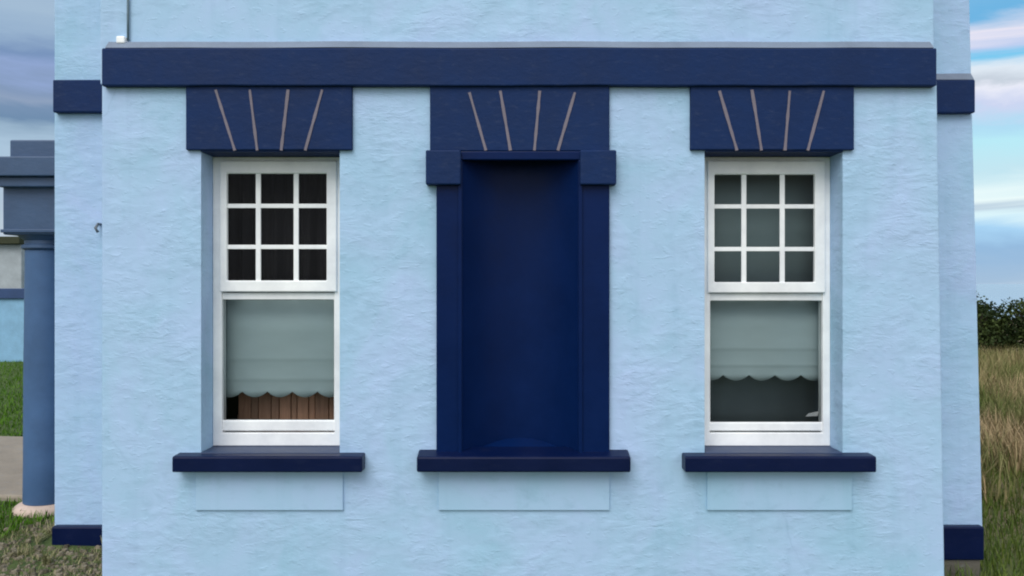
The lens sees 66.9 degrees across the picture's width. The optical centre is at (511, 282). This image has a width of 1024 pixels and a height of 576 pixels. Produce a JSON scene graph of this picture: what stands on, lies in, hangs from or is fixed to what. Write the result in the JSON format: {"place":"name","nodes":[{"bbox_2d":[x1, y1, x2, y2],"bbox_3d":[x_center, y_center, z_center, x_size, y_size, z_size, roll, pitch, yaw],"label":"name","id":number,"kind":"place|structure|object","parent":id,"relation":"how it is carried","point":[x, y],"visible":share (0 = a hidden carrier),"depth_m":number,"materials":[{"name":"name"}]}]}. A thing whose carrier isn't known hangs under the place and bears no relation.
{"place":"outdoors","nodes":[
{"label":"outdoors","id":0,"kind":"place"},
{"bbox_2d":[0,436,22,501],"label":"path","id":1,"kind":"structure","parent":0,"point":[11,466],"depth_m":6.78,"materials":[{"name":"beige concrete"}]},
{"bbox_2d":[0,511,101,575],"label":"gravel","id":2,"kind":"structure","parent":0,"point":[4,566],"depth_m":4.79,"materials":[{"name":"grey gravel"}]},
{"bbox_2d":[12,544,33,556],"bbox_3d":[-3.062,1.667,4.855,0.128,0.106,0.168,0,0,35],"label":"weed","id":3,"kind":"object","parent":2,"relation":"on","point":[21,552],"visible":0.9,"depth_m":4.84,"materials":[{"name":"green plant"}]},
{"bbox_2d":[0,319,1023,575],"bbox_3d":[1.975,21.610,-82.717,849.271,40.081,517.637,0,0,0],"label":"ground","id":4,"kind":"structure","parent":0,"point":[46,541],"depth_m":5.72,"materials":[{"name":"green plant"}]},
{"bbox_2d":[0,288,23,361],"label":"garden wall","id":5,"kind":"structure","parent":4,"relation":"on","point":[11,323],"depth_m":16.00,"materials":[{"name":"blue paint"}]},
{"bbox_2d":[0,236,24,287],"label":"outbuilding","id":6,"kind":"structure","parent":4,"relation":"on","point":[12,257],"depth_m":23.00,"materials":[{"name":"paint"}]},
{"bbox_2d":[0,360,54,538],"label":"lawn","id":7,"kind":"structure","parent":4,"relation":"on","point":[19,518],"depth_m":9.03,"materials":[{"name":"green plant"}]},
{"bbox_2d":[36,518,54,544],"bbox_3d":[-3.110,1.653,5.199,0.094,0.122,0.340,0,0,-20],"label":"weed","id":8,"kind":"object","parent":4,"relation":"on","point":[47,536],"visible":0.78,"depth_m":5.18,"materials":[{"name":"green plant"}]},
{"bbox_2d":[37,545,59,565],"bbox_3d":[-2.810,1.667,4.732,0.164,0.116,0.199,0,0,0],"label":"weed","id":9,"kind":"object","parent":4,"relation":"on","point":[45,561],"visible":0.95,"depth_m":4.71,"materials":[{"name":"green plant"}]},
{"bbox_2d":[0,0,983,575],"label":"house","id":10,"kind":"structure","parent":4,"relation":"on","point":[520,248],"depth_m":4.40,"materials":[{"name":"blue paint"}]},
{"bbox_2d":[213,157,339,445],"bbox_3d":[-1.373,0.111,4.598,0.786,1.705,0.085,0,0,0],"label":"window","id":11,"kind":"structure","parent":10,"relation":"in","point":[226,432],"depth_m":4.57,"materials":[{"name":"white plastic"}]},
{"bbox_2d":[229,174,326,279],"bbox_3d":[-1.449,-0.367,4.843,0.840,0.933,0.051,0,0,0],"label":"curtain","id":12,"kind":"object","parent":10,"relation":"hanging from","point":[277,226],"visible":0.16,"depth_m":4.85,"materials":[{"name":"fabric"}]},
{"bbox_2d":[226,292,334,396],"bbox_3d":[-1.385,0.359,4.712,0.719,0.674,0.039,0,0,0],"label":"window blind","id":13,"kind":"object","parent":10,"relation":"attached to","point":[279,348],"depth_m":4.70,"materials":[{"name":"grey fabric"}]},
{"bbox_2d":[237,392,333,418],"bbox_3d":[-1.386,0.802,4.891,0.710,0.303,0.058,0,0,0],"label":"slatted board","id":14,"kind":"object","parent":10,"relation":"in","point":[292,405],"visible":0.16,"depth_m":4.87,"materials":[{"name":"brown wood"}]},
{"bbox_2d":[710,175,817,420],"bbox_3d":[1.704,0.062,4.884,1.051,1.736,0.213,0,0,0],"label":"window pane","id":15,"kind":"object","parent":10,"relation":"attached to","point":[750,398],"depth_m":4.78,"materials":[{"name":"grey glass"}]},
{"bbox_2d":[710,301,817,380],"bbox_3d":[1.533,0.312,4.712,0.742,0.567,0.039,0,0,0],"label":"window blind","id":16,"kind":"object","parent":10,"relation":"attached to","point":[761,340],"depth_m":4.70,"materials":[{"name":"grey fabric"}]},
{"bbox_2d":[705,157,829,445],"bbox_3d":[1.486,0.111,4.598,0.783,1.705,0.085,0,0,0],"label":"window","id":17,"kind":"structure","parent":10,"relation":"in","point":[717,433],"depth_m":4.57,"materials":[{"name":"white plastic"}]},
{"bbox_2d":[976,290,1016,353],"bbox_3d":[12.002,1.128,20.223,1.990,1.871,1.958,0,0,-42],"label":"bush","id":18,"kind":"object","parent":4,"relation":"on","point":[986,325],"visible":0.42,"depth_m":19.73,"materials":[{"name":"green plant"}]},
{"bbox_2d":[990,297,1023,351],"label":"bush","id":19,"kind":"object","parent":4,"relation":"on","point":[1016,326],"visible":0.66,"depth_m":19.77,"materials":[{"name":"green plant"}]},
{"bbox_2d":[0,0,1023,283],"label":"sky","id":20,"kind":"structure","parent":0,"point":[27,27],"materials":[{"name":"blue"}]},
{"bbox_2d":[944,450,1023,575],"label":"green grass","id":21,"kind":"structure","parent":0,"point":[989,563],"depth_m":5.95,"materials":[{"name":"green plant"}]},
{"bbox_2d":[976,284,1023,316],"bbox_3d":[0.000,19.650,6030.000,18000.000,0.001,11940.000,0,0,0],"label":"sea","id":22,"kind":"structure","parent":0,"point":[996,293],"depth_m":1404.71,"materials":[{"name":"blue liquid"}]},
{"bbox_2d":[978,343,1023,507],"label":"straw grass","id":23,"kind":"structure","parent":0,"point":[1001,390],"depth_m":9.83,"materials":[{"name":"beige plant"}]}
]}

